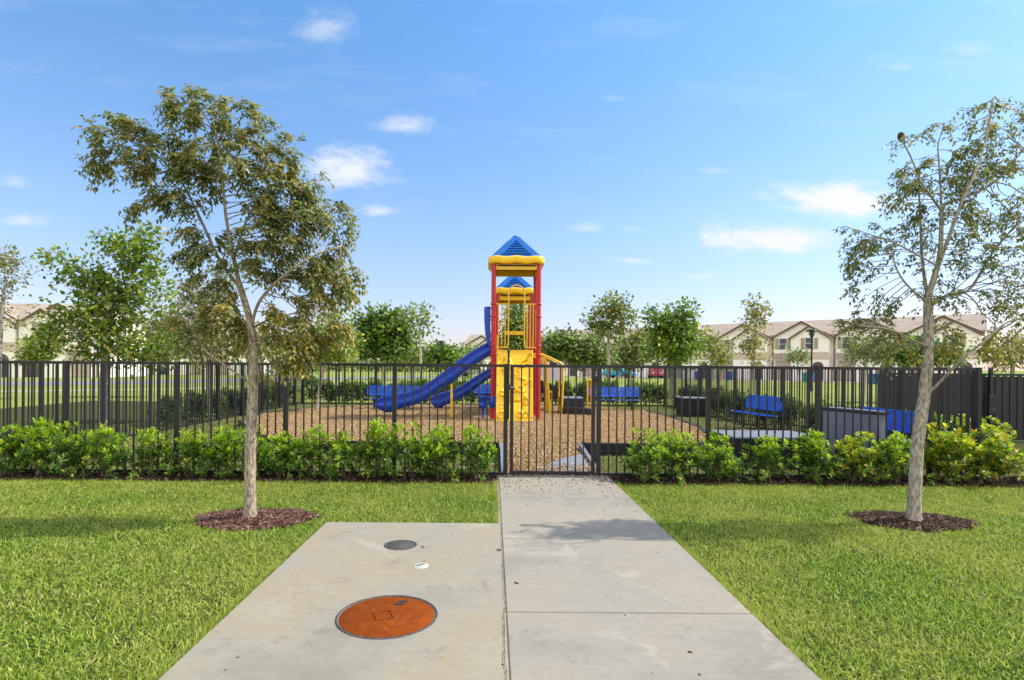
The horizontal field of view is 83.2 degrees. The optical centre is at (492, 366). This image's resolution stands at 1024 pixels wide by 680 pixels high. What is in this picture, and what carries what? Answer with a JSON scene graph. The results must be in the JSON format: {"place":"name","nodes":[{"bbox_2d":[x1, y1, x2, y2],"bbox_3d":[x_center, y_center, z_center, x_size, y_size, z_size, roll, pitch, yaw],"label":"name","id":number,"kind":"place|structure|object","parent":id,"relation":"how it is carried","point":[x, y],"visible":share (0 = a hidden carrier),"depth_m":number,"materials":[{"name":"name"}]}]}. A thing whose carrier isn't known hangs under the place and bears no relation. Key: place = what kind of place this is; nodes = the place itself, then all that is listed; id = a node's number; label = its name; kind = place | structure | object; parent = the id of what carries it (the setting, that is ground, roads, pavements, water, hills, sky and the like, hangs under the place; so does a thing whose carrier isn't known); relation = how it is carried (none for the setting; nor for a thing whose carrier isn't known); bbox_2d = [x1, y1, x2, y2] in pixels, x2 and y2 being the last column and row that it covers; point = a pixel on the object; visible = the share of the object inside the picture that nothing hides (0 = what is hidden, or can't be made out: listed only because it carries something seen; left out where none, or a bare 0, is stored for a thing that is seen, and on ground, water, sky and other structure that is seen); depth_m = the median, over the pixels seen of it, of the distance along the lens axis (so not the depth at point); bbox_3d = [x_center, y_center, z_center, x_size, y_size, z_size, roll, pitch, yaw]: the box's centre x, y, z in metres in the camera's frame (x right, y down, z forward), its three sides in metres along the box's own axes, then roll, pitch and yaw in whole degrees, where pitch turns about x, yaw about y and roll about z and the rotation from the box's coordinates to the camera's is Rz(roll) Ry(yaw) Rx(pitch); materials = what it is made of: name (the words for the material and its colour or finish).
{"place":"outdoors","nodes":[
{"label":"outdoors","id":0,"kind":"place"},
{"bbox_2d":[1,376,436,384],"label":"road","id":1,"kind":"structure","parent":0,"point":[74,382],"depth_m":47.87,"materials":[{"name":"grey asphalt"}]},
{"bbox_2d":[0,401,1023,679],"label":"lawn","id":2,"kind":"structure","parent":0,"point":[612,467],"depth_m":4.51,"materials":[{"name":"green plant"}]},
{"bbox_2d":[0,240,52,372],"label":"young tree","id":3,"kind":"object","parent":2,"relation":"on","point":[3,265],"visible":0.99,"depth_m":13.01,"materials":[{"name":"green plant"}]},
{"bbox_2d":[21,220,195,428],"bbox_3d":[-7.868,-0.851,12.055,3.569,4.584,1.792,0,0,13],"label":"young tree","id":4,"kind":"object","parent":2,"relation":"on","point":[106,287],"visible":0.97,"depth_m":11.86,"materials":[{"name":"green plant"}]},
{"bbox_2d":[1,363,302,458],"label":"metal fence","id":5,"kind":"object","parent":2,"relation":"on","point":[299,388],"visible":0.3,"depth_m":12.21,"materials":[{"name":"black metal"}]},
{"bbox_2d":[149,260,287,421],"bbox_3d":[-7.073,-0.702,14.839,3.434,4.304,2.020,0,0,0],"label":"young tree","id":6,"kind":"object","parent":2,"relation":"on","point":[218,354],"visible":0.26,"depth_m":14.90,"materials":[{"name":"green plant"}]},
{"bbox_2d":[71,83,368,518],"bbox_3d":[-2.608,-0.571,5.407,2.829,4.183,1.155,0,0,0],"label":"mahogany tree","id":7,"kind":"object","parent":2,"relation":"on","point":[315,275],"visible":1,"depth_m":5.45,"materials":[{"name":"green plant"}]},
{"bbox_2d":[0,468,498,483],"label":"mulch bed","id":8,"kind":"object","parent":2,"relation":"on","point":[138,479],"visible":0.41,"depth_m":7.54,"materials":[{"name":"brown wood"}]},
{"bbox_2d":[0,423,37,475],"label":"shrub","id":9,"kind":"object","parent":8,"relation":"on","point":[9,447],"visible":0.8,"depth_m":7.58,"materials":[{"name":"green plant"}]},
{"bbox_2d":[2,416,70,475],"bbox_3d":[-5.994,1.058,7.604,0.701,0.805,0.613,0,0,-6],"label":"shrub","id":10,"kind":"object","parent":8,"relation":"on","point":[36,452],"visible":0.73,"depth_m":7.53,"materials":[{"name":"green plant"}]},
{"bbox_2d":[29,420,90,475],"bbox_3d":[-5.624,1.083,7.578,0.643,0.760,0.740,0,0,10],"label":"shrub","id":11,"kind":"object","parent":8,"relation":"on","point":[64,443],"visible":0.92,"depth_m":7.52,"materials":[{"name":"green plant"}]},
{"bbox_2d":[69,423,132,478],"bbox_3d":[-5.106,1.102,7.542,0.704,0.729,0.606,0,0,0],"label":"shrub","id":12,"kind":"object","parent":8,"relation":"on","point":[107,445],"visible":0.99,"depth_m":7.49,"materials":[{"name":"green plant"}]},
{"bbox_2d":[121,426,177,480],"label":"shrub","id":13,"kind":"object","parent":8,"relation":"on","point":[147,449],"visible":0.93,"depth_m":7.58,"materials":[{"name":"green plant"}]},
{"bbox_2d":[159,429,218,476],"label":"shrub","id":14,"kind":"object","parent":8,"relation":"on","point":[195,451],"visible":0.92,"depth_m":7.56,"materials":[{"name":"green plant"}]},
{"bbox_2d":[195,424,243,477],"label":"shrub","id":15,"kind":"object","parent":8,"relation":"on","point":[220,454],"visible":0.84,"depth_m":7.51,"materials":[{"name":"green plant"}]},
{"bbox_2d":[220,424,274,475],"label":"shrub","id":16,"kind":"object","parent":8,"relation":"on","point":[262,440],"visible":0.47,"depth_m":7.50,"materials":[{"name":"green plant"}]},
{"bbox_2d":[256,430,301,478],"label":"shrub","id":17,"kind":"object","parent":8,"relation":"on","point":[278,462],"visible":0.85,"depth_m":7.48,"materials":[{"name":"green plant"}]},
{"bbox_2d":[283,424,335,478],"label":"shrub","id":18,"kind":"object","parent":8,"relation":"on","point":[308,449],"visible":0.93,"depth_m":7.55,"materials":[{"name":"green plant"}]},
{"bbox_2d":[312,430,375,478],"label":"shrub","id":19,"kind":"object","parent":8,"relation":"on","point":[339,452],"visible":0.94,"depth_m":7.56,"materials":[{"name":"green plant"}]},
{"bbox_2d":[352,417,398,477],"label":"shrub","id":20,"kind":"object","parent":8,"relation":"on","point":[377,450],"visible":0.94,"depth_m":7.53,"materials":[{"name":"green plant"}]},
{"bbox_2d":[381,420,433,478],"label":"shrub","id":21,"kind":"object","parent":8,"relation":"on","point":[409,447],"visible":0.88,"depth_m":7.53,"materials":[{"name":"green plant"}]},
{"bbox_2d":[417,422,466,481],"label":"shrub","id":22,"kind":"object","parent":8,"relation":"on","point":[440,451],"visible":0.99,"depth_m":7.47,"materials":[{"name":"green plant"}]},
{"bbox_2d":[442,424,498,481],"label":"shrub","id":23,"kind":"object","parent":8,"relation":"on","point":[478,454],"visible":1,"depth_m":7.52,"materials":[{"name":"green plant"}]},
{"bbox_2d":[0,361,507,475],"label":"metal fence","id":24,"kind":"object","parent":2,"relation":"on","point":[66,390],"visible":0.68,"depth_m":7.79,"materials":[{"name":"black metal"}]},
{"bbox_2d":[507,350,598,474],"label":"playground gate","id":25,"kind":"structure","parent":24,"relation":"attached to","point":[510,387],"depth_m":7.79,"materials":[{"name":"black metal"}]},
{"bbox_2d":[193,507,322,532],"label":"tree mulch","id":26,"kind":"object","parent":2,"relation":"on","point":[241,523],"visible":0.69,"depth_m":5.36,"materials":[{"name":"brown wood"}]},
{"bbox_2d":[300,376,325,401],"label":"shrub","id":27,"kind":"object","parent":2,"relation":"on","point":[315,384],"visible":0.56,"depth_m":22.50,"materials":[{"name":"green plant"}]},
{"bbox_2d":[275,300,368,410],"bbox_3d":[-5.228,-0.314,17.474,2.904,3.561,1.816,0,0,0],"label":"young tree","id":28,"kind":"object","parent":2,"relation":"on","point":[338,356],"visible":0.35,"depth_m":17.43,"materials":[{"name":"green plant"}]},
{"bbox_2d":[158,522,508,679],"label":"utility pad","id":29,"kind":"object","parent":2,"relation":"on","point":[279,623],"visible":0.98,"depth_m":3.42,"materials":[{"name":"concrete"}]},
{"bbox_2d":[335,595,437,639],"bbox_3d":[-0.620,1.463,3.382,0.592,0.013,0.592,0,0,0],"label":"manhole cover","id":30,"kind":"object","parent":29,"relation":"on","point":[384,617],"visible":1,"depth_m":3.35,"materials":[{"name":"metal"}]},
{"bbox_2d":[384,540,416,549],"bbox_3d":[-0.755,1.461,4.717,0.268,0.006,0.268,0,0,0],"label":"drain cover","id":31,"kind":"object","parent":29,"relation":"on","point":[400,544],"visible":1,"depth_m":4.70,"materials":[{"name":"black metal"}]},
{"bbox_2d":[349,380,372,402],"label":"shrub","id":32,"kind":"object","parent":2,"relation":"on","point":[356,387],"visible":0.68,"depth_m":22.63,"materials":[{"name":"green plant"}]},
{"bbox_2d":[364,385,418,408],"bbox_3d":[-3.291,1.055,18.754,1.728,0.845,0.548,0,0,0],"label":"park bench","id":33,"kind":"object","parent":2,"relation":"on","point":[380,390],"visible":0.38,"depth_m":18.97,"materials":[{"name":"blue metal"}]},
{"bbox_2d":[320,440,498,454],"bbox_3d":[-1.400,1.373,9.720,3.012,0.232,0.130,0,0,0],"label":"play border","id":34,"kind":"object","parent":2,"relation":"on","point":[449,444],"visible":0.16,"depth_m":9.68,"materials":[{"name":"black plastic"}]},
{"bbox_2d":[244,404,704,454],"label":"play mulch chips","id":35,"kind":"object","parent":2,"relation":"on","point":[498,424],"visible":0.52,"depth_m":13.70,"materials":[{"name":"brown wood"}]},
{"bbox_2d":[373,236,590,421],"bbox_3d":[-0.122,-1.063,17.127,6.211,5.085,5.106,0,0,0],"label":"play structure","id":36,"kind":"object","parent":35,"relation":"on","point":[514,260],"visible":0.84,"depth_m":15.58,"materials":[{"name":"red plastic"}]},
{"bbox_2d":[305,366,663,406],"bbox_3d":[-0.351,0.733,22.060,13.909,1.529,0.061,0,0,0],"label":"metal fence","id":37,"kind":"object","parent":2,"relation":"on","point":[555,404],"visible":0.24,"depth_m":22.05,"materials":[{"name":"black metal"}]},
{"bbox_2d":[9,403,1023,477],"bbox_3d":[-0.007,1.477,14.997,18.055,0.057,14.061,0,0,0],"label":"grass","id":38,"kind":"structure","parent":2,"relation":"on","point":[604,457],"depth_m":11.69,"materials":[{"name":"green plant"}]},
{"bbox_2d":[500,446,602,475],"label":"entry mulch","id":39,"kind":"object","parent":2,"relation":"on","point":[523,452],"visible":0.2,"depth_m":8.96,"materials":[{"name":"brown wood"}]},
{"bbox_2d":[535,454,588,470],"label":"entry ramp","id":40,"kind":"structure","parent":39,"relation":"on","point":[579,459],"depth_m":8.58,"materials":[{"name":"grey concrete"}]},
{"bbox_2d":[588,387,640,409],"bbox_3d":[4.024,1.110,18.954,1.678,0.845,0.548,0,0,0],"label":"park bench","id":41,"kind":"object","parent":2,"relation":"on","point":[629,392],"visible":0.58,"depth_m":19.16,"materials":[{"name":"blue metal"}]},
{"bbox_2d":[581,442,667,455],"bbox_3d":[2.240,1.401,9.720,1.492,0.232,0.130,0,0,0],"label":"play border","id":42,"kind":"object","parent":2,"relation":"on","point":[612,449],"visible":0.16,"depth_m":9.68,"materials":[{"name":"black plastic"}]},
{"bbox_2d":[499,474,820,679],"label":"walkway","id":43,"kind":"structure","parent":2,"relation":"on","point":[595,561],"depth_m":3.60,"materials":[{"name":"concrete"}]},
{"bbox_2d":[496,475,509,679],"bbox_3d":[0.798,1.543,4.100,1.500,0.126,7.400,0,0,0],"label":"joint filler","id":44,"kind":"object","parent":43,"relation":"on","point":[499,509],"visible":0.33,"depth_m":4.32,"materials":[{"name":"concrete"}]},
{"bbox_2d":[675,396,704,416],"bbox_3d":[6.151,1.251,17.800,0.780,0.590,0.780,0,0,0],"label":"planter box","id":45,"kind":"object","parent":2,"relation":"on","point":[693,406],"visible":0.64,"depth_m":17.43,"materials":[{"name":"black plastic"}]},
{"bbox_2d":[729,394,781,429],"bbox_3d":[6.265,1.127,13.754,0.548,0.845,1.577,0,0,-5],"label":"park bench","id":46,"kind":"object","parent":2,"relation":"on","point":[762,404],"visible":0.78,"depth_m":13.74,"materials":[{"name":"blue metal"}]},
{"bbox_2d":[711,430,823,469],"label":"platform","id":47,"kind":"structure","parent":2,"relation":"on","point":[746,436],"depth_m":8.47,"materials":[{"name":"grey concrete"}]},
{"bbox_2d":[664,368,899,458],"bbox_3d":[6.572,0.785,15.650,0.061,1.529,12.761,0,0,0],"label":"metal fence","id":48,"kind":"object","parent":2,"relation":"on","point":[669,402],"visible":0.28,"depth_m":13.24,"materials":[{"name":"black metal"}]},
{"bbox_2d":[770,394,805,429],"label":"shrub","id":49,"kind":"object","parent":2,"relation":"on","point":[792,412],"visible":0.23,"depth_m":13.85,"materials":[{"name":"green plant"}]},
{"bbox_2d":[596,365,982,479],"bbox_3d":[4.003,0.764,7.800,5.200,1.533,0.061,0,0,0],"label":"metal fence","id":50,"kind":"object","parent":2,"relation":"on","point":[977,412],"visible":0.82,"depth_m":7.79,"materials":[{"name":"black metal"}]},
{"bbox_2d":[607,472,1023,487],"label":"mulch bed","id":51,"kind":"object","parent":2,"relation":"on","point":[802,482],"visible":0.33,"depth_m":7.55,"materials":[{"name":"brown wood"}]},
{"bbox_2d":[619,427,672,482],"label":"shrub","id":52,"kind":"object","parent":51,"relation":"on","point":[644,454],"visible":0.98,"depth_m":7.44,"materials":[{"name":"green plant"}]},
{"bbox_2d":[649,428,711,484],"bbox_3d":[2.403,1.165,7.533,0.726,0.714,0.659,0,0,-32],"label":"shrub","id":53,"kind":"object","parent":51,"relation":"on","point":[678,460],"visible":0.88,"depth_m":7.51,"materials":[{"name":"green plant"}]},
{"bbox_2d":[690,431,754,481],"bbox_3d":[2.961,1.191,7.571,0.694,0.675,0.701,0,0,-15],"label":"shrub","id":54,"kind":"object","parent":51,"relation":"on","point":[722,452],"visible":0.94,"depth_m":7.48,"materials":[{"name":"green plant"}]},
{"bbox_2d":[729,435,801,482],"bbox_3d":[3.613,1.215,7.659,0.751,0.635,0.772,0,0,-20],"label":"shrub","id":55,"kind":"object","parent":51,"relation":"on","point":[763,452],"visible":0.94,"depth_m":7.57,"materials":[{"name":"green plant"}]},
{"bbox_2d":[787,428,843,484],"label":"shrub","id":56,"kind":"object","parent":51,"relation":"on","point":[814,443],"visible":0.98,"depth_m":7.55,"materials":[{"name":"green plant"}]},
{"bbox_2d":[828,431,890,482],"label":"shrub","id":57,"kind":"object","parent":51,"relation":"on","point":[851,466],"visible":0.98,"depth_m":7.50,"materials":[{"name":"green plant"}]},
{"bbox_2d":[866,430,935,485],"bbox_3d":[5.306,1.187,7.542,0.658,0.714,0.726,0,0,3],"label":"shrub","id":58,"kind":"object","parent":51,"relation":"on","point":[894,449],"visible":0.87,"depth_m":7.47,"materials":[{"name":"green plant"}]},
{"bbox_2d":[923,422,992,484],"bbox_3d":[6.001,1.146,7.599,0.842,0.808,0.684,0,0,33],"label":"shrub","id":59,"kind":"object","parent":51,"relation":"on","point":[946,454],"visible":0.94,"depth_m":7.50,"materials":[{"name":"green plant"}]},
{"bbox_2d":[951,425,1023,482],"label":"shrub","id":60,"kind":"object","parent":51,"relation":"on","point":[998,459],"visible":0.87,"depth_m":7.44,"materials":[{"name":"green plant"}]},
{"bbox_2d":[821,407,888,468],"bbox_3d":[5.687,1.107,9.085,0.250,0.872,1.000,0,0,-17],"label":"utility box","id":61,"kind":"object","parent":2,"relation":"on","point":[840,421],"visible":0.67,"depth_m":8.99,"materials":[{"name":"black plastic"}]},
{"bbox_2d":[862,406,914,452],"bbox_3d":[6.236,1.126,9.450,0.548,0.845,1.428,0,0,0],"label":"park bench","id":62,"kind":"object","parent":2,"relation":"on","point":[906,419],"visible":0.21,"depth_m":9.16,"materials":[{"name":"blue metal"}]},
{"bbox_2d":[839,510,979,533],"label":"tree mulch","id":63,"kind":"object","parent":2,"relation":"on","point":[920,523],"visible":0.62,"depth_m":5.48,"materials":[{"name":"brown wood"}]},
{"bbox_2d":[828,96,1023,521],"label":"mahogany tree","id":64,"kind":"object","parent":2,"relation":"on","point":[914,490],"visible":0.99,"depth_m":5.54,"materials":[{"name":"green plant"}]},
{"bbox_2d":[899,370,974,478],"bbox_3d":[6.572,0.785,8.550,0.061,1.529,1.441,0,0,0],"label":"metal fence","id":65,"kind":"object","parent":2,"relation":"on","point":[972,397],"visible":0.32,"depth_m":8.30,"materials":[{"name":"black metal"}]},
{"bbox_2d":[879,372,1023,439],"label":"board fence","id":66,"kind":"object","parent":2,"relation":"on","point":[1008,392],"visible":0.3,"depth_m":11.97,"materials":[{"name":"black metal"}]},
{"bbox_2d":[950,414,1005,448],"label":"shrub","id":67,"kind":"object","parent":2,"relation":"on","point":[991,429],"visible":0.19,"depth_m":10.18,"materials":[{"name":"green plant"}]},
{"bbox_2d":[988,368,995,427],"bbox_3d":[10.271,0.802,11.877,0.160,1.550,0.105,0,0,0],"label":"fence post","id":68,"kind":"object","parent":2,"relation":"on","point":[991,404],"visible":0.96,"depth_m":11.87,"materials":[{"name":"black metal"}]},
{"bbox_2d":[0,0,1023,370],"label":"sky","id":69,"kind":"structure","parent":0,"point":[713,152],"materials":[{"name":"blue"}]},
{"bbox_2d":[1,366,1023,407],"bbox_3d":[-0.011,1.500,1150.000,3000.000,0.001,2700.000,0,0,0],"label":"ground","id":70,"kind":"structure","parent":0,"point":[364,373],"depth_m":40.15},
{"bbox_2d":[1,303,52,377],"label":"townhouse","id":71,"kind":"structure","parent":70,"relation":"on","point":[10,335],"depth_m":57.66,"materials":[{"name":"paint"}]},
{"bbox_2d":[5,317,73,369],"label":"young tree","id":72,"kind":"object","parent":70,"relation":"on","point":[40,349],"visible":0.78,"depth_m":23.75,"materials":[{"name":"green plant"}]},
{"bbox_2d":[14,303,151,377],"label":"townhouse","id":73,"kind":"structure","parent":70,"relation":"on","point":[29,327],"depth_m":58.70,"materials":[{"name":"paint"}]},
{"bbox_2d":[134,300,203,387],"bbox_3d":[-14.652,-0.818,26.111,3.231,4.415,2.361,0,0,0],"label":"young tree","id":74,"kind":"object","parent":70,"relation":"on","point":[155,322],"visible":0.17,"depth_m":25.78,"materials":[{"name":"green plant"}]},
{"bbox_2d":[155,322,209,374],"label":"townhouse","id":75,"kind":"structure","parent":70,"relation":"on","point":[181,360],"depth_m":79.24,"materials":[{"name":"paint"}]},
{"bbox_2d":[211,322,271,374],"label":"townhouse","id":76,"kind":"structure","parent":70,"relation":"on","point":[242,359],"depth_m":80.66,"materials":[{"name":"paint"}]},
{"bbox_2d":[241,324,288,382],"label":"young tree","id":77,"kind":"object","parent":70,"relation":"on","point":[275,350],"visible":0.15,"depth_m":27.68,"materials":[{"name":"green plant"}]},
{"bbox_2d":[310,357,444,371],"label":"woodland","id":78,"kind":"object","parent":70,"relation":"on","point":[369,361],"visible":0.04,"depth_m":139.18,"materials":[{"name":"green plant"}]},
{"bbox_2d":[342,300,426,386],"bbox_3d":[-6.411,-1.252,34.213,5.040,5.409,4.274,0,0,0],"label":"round tree","id":79,"kind":"object","parent":70,"relation":"on","point":[384,342],"visible":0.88,"depth_m":33.44,"materials":[{"name":"green plant"}]},
{"bbox_2d":[387,300,443,376],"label":"young tree","id":80,"kind":"object","parent":70,"relation":"on","point":[420,321],"visible":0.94,"depth_m":29.96,"materials":[{"name":"green plant"}]},
{"bbox_2d":[413,334,475,372],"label":"young tree","id":81,"kind":"object","parent":70,"relation":"on","point":[451,354],"visible":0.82,"depth_m":54.32,"materials":[{"name":"green plant"}]},
{"bbox_2d":[461,334,500,374],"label":"townhouse","id":82,"kind":"structure","parent":70,"relation":"on","point":[478,339],"depth_m":98.68,"materials":[{"name":"paint"}]},
{"bbox_2d":[484,304,545,357],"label":"young tree","id":83,"kind":"object","parent":70,"relation":"on","point":[516,319],"visible":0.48,"depth_m":39.48,"materials":[{"name":"green plant"}]},
{"bbox_2d":[541,322,621,384],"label":"young tree","id":84,"kind":"object","parent":70,"relation":"on","point":[558,345],"visible":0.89,"depth_m":35.55,"materials":[{"name":"green plant"}]},
{"bbox_2d":[577,289,642,364],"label":"young tree","id":85,"kind":"object","parent":70,"relation":"on","point":[615,307],"visible":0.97,"depth_m":31.85,"materials":[{"name":"green plant"}]},
{"bbox_2d":[599,325,664,385],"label":"young tree","id":86,"kind":"object","parent":70,"relation":"on","point":[628,354],"visible":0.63,"depth_m":39.64,"materials":[{"name":"green plant"}]},
{"bbox_2d":[633,295,711,373],"bbox_3d":[9.324,-1.060,30.054,4.086,5.259,3.070,0,0,17],"label":"young tree","id":87,"kind":"object","parent":70,"relation":"on","point":[671,336],"visible":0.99,"depth_m":29.64,"materials":[{"name":"green plant"}]},
{"bbox_2d":[668,324,727,378],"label":"townhouse","id":88,"kind":"structure","parent":70,"relation":"on","point":[719,327],"depth_m":80.85,"materials":[{"name":"paint"}]},
{"bbox_2d":[697,325,736,387],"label":"young tree","id":89,"kind":"object","parent":70,"relation":"on","point":[711,346],"visible":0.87,"depth_m":35.80,"materials":[{"name":"green plant"}]},
{"bbox_2d":[716,322,780,379],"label":"townhouse","id":90,"kind":"structure","parent":70,"relation":"on","point":[732,331],"depth_m":76.68,"materials":[{"name":"paint"}]},
{"bbox_2d":[730,292,777,393],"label":"young tree","id":91,"kind":"object","parent":70,"relation":"on","point":[756,312],"visible":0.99,"depth_m":33.84,"materials":[{"name":"green plant"}]},
{"bbox_2d":[776,345,815,376],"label":"young tree","id":92,"kind":"object","parent":70,"relation":"on","point":[801,359],"visible":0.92,"depth_m":41.85,"materials":[{"name":"green plant"}]},
{"bbox_2d":[770,319,837,380],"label":"townhouse","id":93,"kind":"structure","parent":70,"relation":"on","point":[791,334],"depth_m":72.37,"materials":[{"name":"paint"}]},
{"bbox_2d":[832,317,905,381],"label":"townhouse","id":94,"kind":"structure","parent":70,"relation":"on","point":[837,355],"depth_m":69.37,"materials":[{"name":"paint"}]},
{"bbox_2d":[832,333,906,404],"bbox_3d":[15.618,-0.085,24.056,2.564,3.408,1.898,0,0,0],"label":"young tree","id":95,"kind":"object","parent":70,"relation":"on","point":[854,350],"visible":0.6,"depth_m":23.95,"materials":[{"name":"green plant"}]},
{"bbox_2d":[875,329,978,372],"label":"young tree","id":96,"kind":"object","parent":70,"relation":"on","point":[899,358],"visible":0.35,"depth_m":25.71,"materials":[{"name":"green plant"}]},
{"bbox_2d":[902,313,986,375],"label":"townhouse","id":97,"kind":"structure","parent":70,"relation":"on","point":[971,325],"depth_m":63.21,"materials":[{"name":"paint"}]},
{"bbox_2d":[980,327,1023,373],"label":"young tree","id":98,"kind":"object","parent":70,"relation":"on","point":[1012,364],"visible":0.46,"depth_m":21.89,"materials":[{"name":"green plant"}]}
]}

